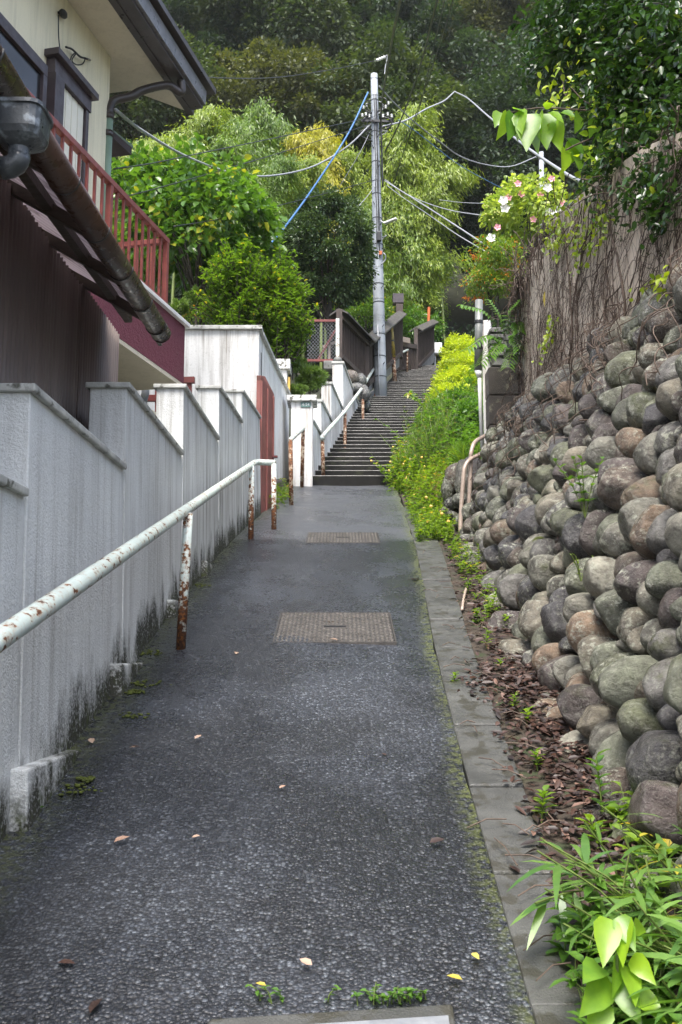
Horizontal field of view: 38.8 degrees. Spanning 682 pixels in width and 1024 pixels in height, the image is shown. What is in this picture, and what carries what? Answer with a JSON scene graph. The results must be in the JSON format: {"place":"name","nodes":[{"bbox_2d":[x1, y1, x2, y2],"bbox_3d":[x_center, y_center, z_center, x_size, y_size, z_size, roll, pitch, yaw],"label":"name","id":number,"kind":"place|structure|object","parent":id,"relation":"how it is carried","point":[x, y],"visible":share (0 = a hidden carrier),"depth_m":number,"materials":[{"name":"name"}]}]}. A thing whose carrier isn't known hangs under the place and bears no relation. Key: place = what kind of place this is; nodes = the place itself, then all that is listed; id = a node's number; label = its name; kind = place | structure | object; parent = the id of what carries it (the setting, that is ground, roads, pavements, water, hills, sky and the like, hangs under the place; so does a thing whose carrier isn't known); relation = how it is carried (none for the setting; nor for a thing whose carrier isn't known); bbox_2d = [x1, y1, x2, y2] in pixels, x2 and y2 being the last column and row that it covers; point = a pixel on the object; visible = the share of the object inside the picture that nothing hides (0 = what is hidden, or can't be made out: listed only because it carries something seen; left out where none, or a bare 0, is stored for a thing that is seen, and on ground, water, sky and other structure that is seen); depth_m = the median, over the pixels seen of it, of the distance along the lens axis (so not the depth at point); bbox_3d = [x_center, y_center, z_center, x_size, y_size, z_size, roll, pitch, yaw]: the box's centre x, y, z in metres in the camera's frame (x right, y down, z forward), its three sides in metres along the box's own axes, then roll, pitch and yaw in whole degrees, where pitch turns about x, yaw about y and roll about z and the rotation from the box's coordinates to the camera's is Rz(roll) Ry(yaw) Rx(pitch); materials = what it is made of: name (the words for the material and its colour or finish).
{"place":"outdoors","nodes":[
{"label":"outdoors","id":0,"kind":"place"},
{"bbox_2d":[0,485,534,1023],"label":"path","id":1,"kind":"structure","parent":0,"point":[338,869],"depth_m":3.18,"materials":[{"name":"grey asphalt"}]},
{"bbox_2d":[58,584,211,795],"bbox_3d":[-1.036,0.767,5.256,0.375,1.007,3.554,0,-8,-3],"label":"moss patch","id":2,"kind":"object","parent":1,"relation":"on","point":[91,778],"visible":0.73,"depth_m":4.25,"materials":[{"name":"green plant"}]},
{"bbox_2d":[0,459,275,652],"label":"handrail","id":3,"kind":"object","parent":1,"relation":"on","point":[20,624],"visible":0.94,"depth_m":4.37,"materials":[{"name":"white metal"}]},
{"bbox_2d":[288,426,304,504],"bbox_3d":[-0.577,-0.610,12.846,0.086,1.447,2.015,0,-8,2],"label":"handrail","id":4,"kind":"object","parent":1,"relation":"on","point":[301,430],"visible":0.82,"depth_m":11.94,"materials":[{"name":"metal"}]},
{"bbox_2d":[208,1005,454,1023],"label":"drain surround","id":5,"kind":"object","parent":1,"relation":"on","point":[370,1014],"visible":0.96,"depth_m":2.22,"materials":[{"name":"concrete"}]},
{"bbox_2d":[273,612,396,644],"bbox_3d":[-0.036,0.713,5.810,0.701,0.250,0.699,0,-8,0],"label":"manhole cover","id":6,"kind":"object","parent":1,"relation":"on","point":[373,628],"visible":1,"depth_m":5.79,"materials":[{"name":"metal"}]},
{"bbox_2d":[245,982,427,1005],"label":"crack weeds","id":7,"kind":"object","parent":1,"relation":"on","point":[409,990],"visible":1,"depth_m":2.29,"materials":[{"name":"green plant"}]},
{"bbox_2d":[305,532,379,542],"bbox_3d":[0.017,0.267,9.223,0.694,0.220,0.594,0,-8,0],"label":"manhole cover","id":8,"kind":"object","parent":1,"relation":"on","point":[343,537],"visible":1,"depth_m":9.21,"materials":[{"name":"metal"}]},
{"bbox_2d":[320,1015,448,1023],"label":"drain cover","id":9,"kind":"object","parent":1,"relation":"on","point":[444,1019],"visible":1,"depth_m":2.19,"materials":[{"name":"metal"}]},
{"bbox_2d":[132,88,523,506],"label":"hillside ground","id":10,"kind":"structure","parent":0,"point":[459,317],"depth_m":46.58,"materials":[{"name":"green plant"}]},
{"bbox_2d":[0,44,170,430],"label":"lean to","id":11,"kind":"object","parent":10,"relation":"on","point":[62,254],"visible":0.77,"depth_m":4.47,"materials":[{"name":"brown plastic"}]},
{"bbox_2d":[0,0,215,414],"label":"house","id":12,"kind":"structure","parent":10,"relation":"on","point":[138,48],"depth_m":8.53,"materials":[{"name":"beige paint"}]},
{"bbox_2d":[0,30,39,98],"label":"window pane","id":13,"kind":"structure","parent":12,"relation":"in","point":[28,74],"depth_m":7.76,"materials":[{"name":"grey glass"}]},
{"bbox_2d":[44,47,98,100],"bbox_3d":[-2.362,-3.841,8.513,0.139,0.060,0.732,-2,-9,13],"label":"window awning","id":14,"kind":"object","parent":12,"relation":"in","point":[57,52],"depth_m":8.40,"materials":[{"name":"grey metal"}]},
{"bbox_2d":[0,382,261,842],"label":"stepped wall","id":15,"kind":"structure","parent":10,"relation":"on","point":[76,497],"depth_m":4.28,"materials":[{"name":"white concrete"}]},
{"bbox_2d":[111,139,208,281],"bbox_3d":[-3.331,-4.229,17.023,2.086,4.638,2.221,0,-8,0],"label":"broadleaf tree","id":16,"kind":"object","parent":10,"relation":"on","point":[119,178],"visible":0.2,"depth_m":16.72,"materials":[{"name":"green plant"}]},
{"bbox_2d":[109,21,246,215],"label":"forest tree","id":17,"kind":"object","parent":10,"relation":"on","point":[206,63],"visible":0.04,"depth_m":40.43,"materials":[{"name":"green plant"}]},
{"bbox_2d":[166,97,240,304],"bbox_3d":[-5.513,-10.633,34.630,4.035,9.482,3.734,5,-9,-28],"label":"bamboo","id":18,"kind":"object","parent":10,"relation":"on","point":[209,118],"visible":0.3,"depth_m":35.06,"materials":[{"name":"green plant"}]},
{"bbox_2d":[112,132,295,324],"bbox_3d":[-2.450,-4.140,16.595,3.349,4.668,3.099,0,-8,0],"label":"broadleaf tree","id":19,"kind":"object","parent":10,"relation":"on","point":[227,194],"visible":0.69,"depth_m":16.02,"materials":[{"name":"green plant"}]},
{"bbox_2d":[136,325,290,492],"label":"tall wall","id":20,"kind":"structure","parent":10,"relation":"on","point":[233,356],"depth_m":11.76,"materials":[{"name":"white concrete"}]},
{"bbox_2d":[175,132,261,322],"bbox_3d":[-3.907,-8.392,30.177,3.239,6.175,2.987,-3,-9,22],"label":"bamboo","id":21,"kind":"object","parent":10,"relation":"on","point":[221,142],"visible":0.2,"depth_m":29.48,"materials":[{"name":"green plant"}]},
{"bbox_2d":[151,0,289,131],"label":"forest tree","id":22,"kind":"object","parent":10,"relation":"on","point":[178,11],"visible":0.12,"depth_m":49.58,"materials":[{"name":"green plant"}]},
{"bbox_2d":[191,233,279,326],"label":"bush","id":23,"kind":"object","parent":10,"relation":"on","point":[232,282],"visible":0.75,"depth_m":15.03,"materials":[{"name":"green plant"}]},
{"bbox_2d":[198,111,284,237],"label":"bamboo","id":24,"kind":"object","parent":10,"relation":"on","point":[243,131],"visible":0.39,"depth_m":34.80,"materials":[{"name":"green plant"}]},
{"bbox_2d":[218,150,307,263],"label":"bamboo","id":25,"kind":"object","parent":10,"relation":"on","point":[278,187],"visible":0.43,"depth_m":28.47,"materials":[{"name":"green plant"}]},
{"bbox_2d":[139,262,386,356],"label":"undergrowth","id":26,"kind":"object","parent":10,"relation":"on","point":[178,294],"visible":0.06,"depth_m":38.39,"materials":[{"name":"green plant"}]},
{"bbox_2d":[256,375,277,512],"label":"garden gate","id":27,"kind":"structure","parent":10,"relation":"on","point":[265,402],"depth_m":11.35,"materials":[{"name":"red metal"}]},
{"bbox_2d":[236,95,304,357],"bbox_3d":[-1.839,-10.177,36.266,3.973,10.743,4.307,-4,-9,23],"label":"bamboo","id":28,"kind":"object","parent":10,"relation":"on","point":[262,114],"visible":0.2,"depth_m":35.85,"materials":[{"name":"green plant"}]},
{"bbox_2d":[160,35,383,178],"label":"forest tree","id":29,"kind":"object","parent":10,"relation":"on","point":[269,58],"visible":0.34,"depth_m":40.58,"materials":[{"name":"green plant"}]},
{"bbox_2d":[182,0,368,150],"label":"forest tree","id":30,"kind":"object","parent":10,"relation":"on","point":[332,14],"visible":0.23,"depth_m":48.72,"materials":[{"name":"green plant"}]},
{"bbox_2d":[251,241,322,382],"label":"bush","id":31,"kind":"object","parent":10,"relation":"on","point":[285,326],"visible":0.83,"depth_m":15.28,"materials":[{"name":"green plant"}]},
{"bbox_2d":[287,395,316,485],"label":"gate pillar","id":32,"kind":"structure","parent":10,"relation":"on","point":[301,406],"depth_m":14.07,"materials":[{"name":"white paint"}]},
{"bbox_2d":[275,150,331,255],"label":"bamboo","id":33,"kind":"object","parent":10,"relation":"on","point":[314,173],"visible":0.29,"depth_m":29.50,"materials":[{"name":"green plant"}]},
{"bbox_2d":[279,124,339,358],"bbox_3d":[-0.965,-9.464,35.183,2.662,9.620,3.089,-1,-8,10],"label":"bamboo","id":34,"kind":"object","parent":10,"relation":"on","point":[296,140],"visible":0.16,"depth_m":35.06,"materials":[{"name":"yellow plant"}]},
{"bbox_2d":[293,361,329,394],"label":"pine shrub","id":35,"kind":"object","parent":10,"relation":"on","point":[306,373],"visible":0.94,"depth_m":15.59,"materials":[{"name":"green plant"}]},
{"bbox_2d":[298,121,357,370],"bbox_3d":[-0.512,-9.701,34.495,3.244,10.325,2.795,-5,-9,28],"label":"bamboo","id":36,"kind":"object","parent":10,"relation":"on","point":[322,148],"visible":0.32,"depth_m":34.65,"materials":[{"name":"yellow plant"}]},
{"bbox_2d":[277,182,379,358],"bbox_3d":[-0.377,-4.801,22.303,2.565,5.708,2.415,0,-8,0],"label":"camellia tree","id":37,"kind":"object","parent":10,"relation":"on","point":[337,281],"visible":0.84,"depth_m":22.03,"materials":[{"name":"green plant"}]},
{"bbox_2d":[298,369,370,410],"bbox_3d":[-0.172,-2.624,20.884,1.634,0.906,0.670,0,-8,0],"label":"rock bank","id":38,"kind":"object","parent":10,"relation":"on","point":[358,380],"visible":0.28,"depth_m":20.75,"materials":[{"name":"stone"}]},
{"bbox_2d":[324,361,331,374],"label":"concrete block","id":39,"kind":"structure","parent":38,"relation":"on","point":[327,366],"depth_m":20.47,"materials":[{"name":"white concrete"}]},
{"bbox_2d":[304,318,338,362],"bbox_3d":[-0.410,-3.644,20.705,0.747,0.967,0.225,0,-8,0],"label":"chain link fence","id":40,"kind":"object","parent":39,"relation":"on","point":[329,343],"visible":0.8,"depth_m":20.64,"materials":[{"name":"metal"}]},
{"bbox_2d":[313,357,359,474],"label":"stair wall","id":41,"kind":"structure","parent":10,"relation":"on","point":[337,395],"depth_m":16.95,"materials":[{"name":"concrete"}]},
{"bbox_2d":[327,143,393,304],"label":"bamboo","id":42,"kind":"object","parent":10,"relation":"on","point":[348,159],"visible":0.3,"depth_m":34.97,"materials":[{"name":"green plant"}]},
{"bbox_2d":[332,293,393,331],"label":"shrub","id":43,"kind":"object","parent":10,"relation":"on","point":[363,309],"visible":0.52,"depth_m":25.84,"materials":[{"name":"green plant"}]},
{"bbox_2d":[328,195,412,322],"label":"bamboo","id":44,"kind":"object","parent":10,"relation":"on","point":[387,273],"visible":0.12,"depth_m":34.34,"materials":[{"name":"green plant"}]},
{"bbox_2d":[313,365,439,490],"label":"stairs","id":45,"kind":"structure","parent":10,"relation":"on","point":[350,464],"depth_m":17.89,"materials":[{"name":"concrete"}]},
{"bbox_2d":[320,368,374,474],"bbox_3d":[0.332,-2.054,19.304,0.154,4.744,9.784,-1,-8,7],"label":"handrail","id":46,"kind":"object","parent":45,"relation":"on","point":[343,414],"visible":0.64,"depth_m":16.93,"materials":[{"name":"white metal"}]},
{"bbox_2d":[329,293,406,389],"bbox_3d":[0.957,-4.773,25.126,0.646,4.536,7.671,-2,-9,14],"label":"plank fence","id":47,"kind":"object","parent":45,"relation":"on","point":[357,341],"visible":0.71,"depth_m":22.96,"materials":[{"name":"wood"}]},
{"bbox_2d":[409,319,438,368],"bbox_3d":[2.788,-5.519,32.260,0.457,2.927,3.116,-2,-9,16],"label":"plank fence","id":48,"kind":"object","parent":45,"relation":"on","point":[424,338],"visible":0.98,"depth_m":32.08,"materials":[{"name":"wood"}]},
{"bbox_2d":[359,72,396,395],"bbox_3d":[0.960,-6.977,24.401,0.950,8.876,0.451,-1,-8,7],"label":"utility pole","id":49,"kind":"object","parent":10,"relation":"on","point":[379,357],"visible":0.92,"depth_m":24.31,"materials":[{"name":"concrete"}]},
{"bbox_2d":[114,108,370,176],"bbox_3d":[-1.401,-6.876,17.166,1.441,8.188,14.620,-2,-8,11],"label":"overhead cable","id":50,"kind":"object","parent":49,"relation":"attached to","point":[122,115],"visible":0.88,"depth_m":14.61,"materials":[{"name":"grey rubber"}]},
{"bbox_2d":[275,14,496,252],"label":"forest tree","id":51,"kind":"object","parent":10,"relation":"on","point":[440,88],"visible":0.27,"depth_m":40.39,"materials":[{"name":"green plant"}]},
{"bbox_2d":[370,427,427,492],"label":"tall weeds","id":52,"kind":"object","parent":10,"relation":"on","point":[395,471],"visible":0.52,"depth_m":13.96,"materials":[{"name":"green plant"}]},
{"bbox_2d":[362,94,446,292],"bbox_3d":[2.102,-10.690,37.262,4.339,11.830,4.015,3,-9,-17],"label":"bamboo","id":53,"kind":"object","parent":10,"relation":"on","point":[426,123],"visible":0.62,"depth_m":37.37,"materials":[{"name":"green plant"}]},
{"bbox_2d":[371,140,450,312],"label":"bamboo","id":54,"kind":"object","parent":10,"relation":"on","point":[434,158],"visible":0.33,"depth_m":37.40,"materials":[{"name":"green plant"}]},
{"bbox_2d":[306,310,521,369],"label":"undergrowth","id":55,"kind":"object","parent":10,"relation":"on","point":[472,333],"visible":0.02,"depth_m":37.25,"materials":[{"name":"green plant"}]},
{"bbox_2d":[381,189,448,307],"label":"bamboo","id":56,"kind":"object","parent":10,"relation":"on","point":[409,289],"visible":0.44,"depth_m":36.35,"materials":[{"name":"green plant"}]},
{"bbox_2d":[335,0,499,166],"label":"forest tree","id":57,"kind":"object","parent":10,"relation":"on","point":[467,52],"visible":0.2,"depth_m":49.54,"materials":[{"name":"green plant"}]},
{"bbox_2d":[387,300,447,343],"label":"shrub","id":58,"kind":"object","parent":10,"relation":"on","point":[409,318],"visible":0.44,"depth_m":34.50,"materials":[{"name":"green plant"}]},
{"bbox_2d":[358,142,479,344],"bbox_3d":[2.948,-9.764,37.364,4.065,10.033,3.705,5,-10,-31],"label":"bamboo","id":59,"kind":"object","parent":10,"relation":"on","point":[431,221],"visible":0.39,"depth_m":37.02,"materials":[{"name":"green plant"}]},
{"bbox_2d":[387,235,451,331],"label":"bamboo","id":60,"kind":"object","parent":10,"relation":"on","point":[432,288],"visible":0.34,"depth_m":36.49,"materials":[{"name":"green plant"}]},
{"bbox_2d":[391,187,464,341],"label":"bamboo","id":61,"kind":"object","parent":10,"relation":"on","point":[445,230],"visible":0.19,"depth_m":37.24,"materials":[{"name":"green plant"}]},
{"bbox_2d":[384,159,484,310],"bbox_3d":[3.299,-9.394,37.289,3.705,9.288,4.065,-7,-11,38],"label":"bamboo","id":62,"kind":"object","parent":10,"relation":"on","point":[457,177],"visible":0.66,"depth_m":37.02,"materials":[{"name":"green plant"}]},
{"bbox_2d":[408,0,541,84],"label":"forest tree","id":63,"kind":"object","parent":10,"relation":"on","point":[490,15],"visible":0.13,"depth_m":51.39,"materials":[{"name":"green plant"}]},
{"bbox_2d":[482,320,491,444],"bbox_3d":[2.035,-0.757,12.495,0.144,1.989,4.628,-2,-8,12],"label":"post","id":64,"kind":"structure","parent":10,"relation":"on","point":[487,326],"depth_m":10.33,"materials":[{"name":"white metal"}]},
{"bbox_2d":[474,299,483,448],"bbox_3d":[1.474,-1.475,10.301,0.099,1.629,0.099,-8,-12,44],"label":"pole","id":65,"kind":"object","parent":64,"relation":"attached to","point":[478,321],"visible":0.94,"depth_m":10.29,"materials":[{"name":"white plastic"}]},
{"bbox_2d":[404,507,591,1023],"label":"kerb","id":66,"kind":"structure","parent":10,"relation":"on","point":[493,795],"depth_m":3.38,"materials":[{"name":"concrete"}]},
{"bbox_2d":[404,495,456,541],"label":"weeds","id":67,"kind":"object","parent":66,"relation":"on","point":[429,522],"visible":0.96,"depth_m":9.73,"materials":[{"name":"green plant"}]},
{"bbox_2d":[435,29,597,318],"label":"forest tree","id":68,"kind":"object","parent":10,"relation":"on","point":[510,100],"visible":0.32,"depth_m":40.48,"materials":[{"name":"green plant"}]},
{"bbox_2d":[451,261,681,1007],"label":"boulder wall","id":69,"kind":"structure","parent":10,"relation":"on","point":[601,646],"depth_m":4.60,"materials":[{"name":"stone"}]},
{"bbox_2d":[458,434,484,532],"bbox_3d":[1.436,-0.344,9.810,0.088,1.220,0.864,-7,-11,39],"label":"pipe handrail","id":70,"kind":"object","parent":69,"relation":"on","point":[468,463],"visible":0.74,"depth_m":9.59,"materials":[{"name":"beige metal"}]},
{"bbox_2d":[467,247,681,512],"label":"dead vine","id":71,"kind":"object","parent":69,"relation":"on","point":[597,347],"visible":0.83,"depth_m":6.50,"materials":[{"name":"brown plant"}]},
{"bbox_2d":[507,0,681,267],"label":"evergreen tree","id":72,"kind":"object","parent":69,"relation":"on","point":[634,48],"visible":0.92,"depth_m":6.54,"materials":[{"name":"green plant"}]},
{"bbox_2d":[492,102,623,173],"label":"leafy branch","id":73,"kind":"object","parent":72,"relation":"attached to","point":[524,127],"visible":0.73,"depth_m":6.88,"materials":[{"name":"green plant"}]},
{"bbox_2d":[535,26,626,128],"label":"green vine","id":74,"kind":"object","parent":72,"relation":"hanging from","point":[555,100],"visible":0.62,"depth_m":7.27,"materials":[{"name":"green plant"}]},
{"bbox_2d":[521,132,681,393],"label":"vine wall","id":75,"kind":"structure","parent":69,"relation":"on","point":[629,162],"depth_m":7.00,"materials":[{"name":"stone"}]},
{"bbox_2d":[456,299,526,371],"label":"sumac shrub","id":76,"kind":"object","parent":75,"relation":"attached to","point":[511,340],"visible":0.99,"depth_m":9.70,"materials":[{"name":"green plant"}]},
{"bbox_2d":[540,200,594,270],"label":"green vine","id":77,"kind":"object","parent":75,"relation":"attached to","point":[556,243],"visible":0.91,"depth_m":7.95,"materials":[{"name":"green plant"}]},
{"bbox_2d":[487,104,681,411],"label":"dead vine","id":78,"kind":"object","parent":75,"relation":"attached to","point":[516,293],"visible":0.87,"depth_m":9.18,"materials":[{"name":"brown plant"}]},
{"bbox_2d":[569,179,614,276],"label":"green vine","id":79,"kind":"object","parent":75,"relation":"attached to","point":[589,244],"visible":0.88,"depth_m":6.93,"materials":[{"name":"green plant"}]},
{"bbox_2d":[521,132,681,392],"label":"dead vine","id":80,"kind":"object","parent":75,"relation":"attached to","point":[570,332],"visible":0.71,"depth_m":7.14,"materials":[{"name":"brown plant"}]},
{"bbox_2d":[485,4,680,254],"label":"forest tree","id":81,"kind":"object","parent":10,"relation":"on","point":[570,182],"visible":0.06,"depth_m":42.17,"materials":[{"name":"green plant"}]},
{"bbox_2d":[397,366,477,513],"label":"soil bank","id":82,"kind":"structure","parent":0,"point":[401,494],"depth_m":12.84,"materials":[{"name":"brown soil"}]},
{"bbox_2d":[374,378,478,490],"bbox_3d":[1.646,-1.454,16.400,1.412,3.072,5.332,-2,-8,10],"label":"tall weeds","id":83,"kind":"object","parent":82,"relation":"on","point":[422,439],"visible":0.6,"depth_m":14.72,"materials":[{"name":"green plant"}]},
{"bbox_2d":[390,440,481,507],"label":"bank weeds","id":84,"kind":"object","parent":82,"relation":"on","point":[428,473],"visible":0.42,"depth_m":12.59,"materials":[{"name":"green plant"}]},
{"bbox_2d":[430,363,482,387],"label":"hedge bush","id":85,"kind":"object","parent":82,"relation":"on","point":[454,372],"visible":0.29,"depth_m":23.22,"materials":[{"name":"yellow plant"}]},
{"bbox_2d":[443,398,482,440],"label":"leafy shrub","id":86,"kind":"object","parent":82,"relation":"on","point":[465,406],"visible":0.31,"depth_m":15.24,"materials":[{"name":"green plant"}]},
{"bbox_2d":[442,415,483,465],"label":"bank weeds","id":87,"kind":"object","parent":82,"relation":"on","point":[472,433],"visible":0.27,"depth_m":13.51,"materials":[{"name":"green plant"}]},
{"bbox_2d":[458,231,529,326],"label":"nandina bush","id":88,"kind":"object","parent":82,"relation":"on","point":[494,248],"visible":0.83,"depth_m":11.32,"materials":[{"name":"green plant"}]},
{"bbox_2d":[478,168,570,274],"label":"flowering bush","id":89,"kind":"object","parent":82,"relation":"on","point":[509,205],"visible":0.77,"depth_m":11.62,"materials":[{"name":"green plant"}]},
{"bbox_2d":[459,257,514,325],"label":"nandina bush","id":90,"kind":"object","parent":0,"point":[492,273],"visible":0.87,"depth_m":11.30,"materials":[{"name":"green plant"}]},
{"bbox_2d":[437,511,681,1016],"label":"soil strip","id":91,"kind":"object","parent":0,"point":[538,782],"visible":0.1,"depth_m":3.90,"materials":[{"name":"brown soil"}]},
{"bbox_2d":[441,456,483,522],"bbox_3d":[1.425,-0.222,10.406,0.732,0.823,0.614,0,-8,0],"label":"rock","id":92,"kind":"object","parent":91,"relation":"on","point":[450,487],"visible":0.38,"depth_m":10.32,"materials":[{"name":"stone"}]},
{"bbox_2d":[441,523,500,624],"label":"wall foot weeds","id":93,"kind":"object","parent":91,"relation":"on","point":[488,605],"depth_m":7.37,"materials":[{"name":"green plant"}]},
{"bbox_2d":[485,367,523,442],"bbox_3d":[1.741,-0.857,10.155,0.411,1.271,0.350,0,-8,0],"label":"stone gatepost","id":94,"kind":"object","parent":91,"relation":"on","point":[496,385],"visible":0.29,"depth_m":10.04,"materials":[{"name":"grey stone"}]},
{"bbox_2d":[441,533,681,1018],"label":"leaf litter","id":95,"kind":"object","parent":91,"relation":"on","point":[544,725],"visible":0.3,"depth_m":3.81,"materials":[{"name":"brown plant"}]},
{"bbox_2d":[423,550,658,993],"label":"twig litter","id":96,"kind":"object","parent":95,"relation":"on","point":[540,976],"visible":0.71,"depth_m":3.55,"materials":[{"name":"brown plant"}]},
{"bbox_2d":[510,879,619,950],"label":"grass shoot","id":97,"kind":"object","parent":91,"relation":"on","point":[540,904],"depth_m":2.44,"materials":[{"name":"green plant"}]},
{"bbox_2d":[508,805,681,1023],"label":"bamboo grass","id":98,"kind":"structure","parent":91,"relation":"on","point":[649,903],"depth_m":2.31,"materials":[{"name":"green plant"}]},
{"bbox_2d":[543,858,681,1023],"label":"kerb herbs","id":99,"kind":"object","parent":91,"relation":"on","point":[580,944],"visible":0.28,"depth_m":2.39,"materials":[{"name":"green plant"}]},
{"bbox_2d":[579,914,666,1023],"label":"lime plant","id":100,"kind":"object","parent":91,"relation":"on","point":[617,936],"visible":0.96,"depth_m":1.98,"materials":[{"name":"green plant"}]},
{"bbox_2d":[601,780,681,910],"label":"kerb herbs","id":101,"kind":"object","parent":91,"relation":"on","point":[613,808],"visible":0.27,"depth_m":2.86,"materials":[{"name":"green plant"}]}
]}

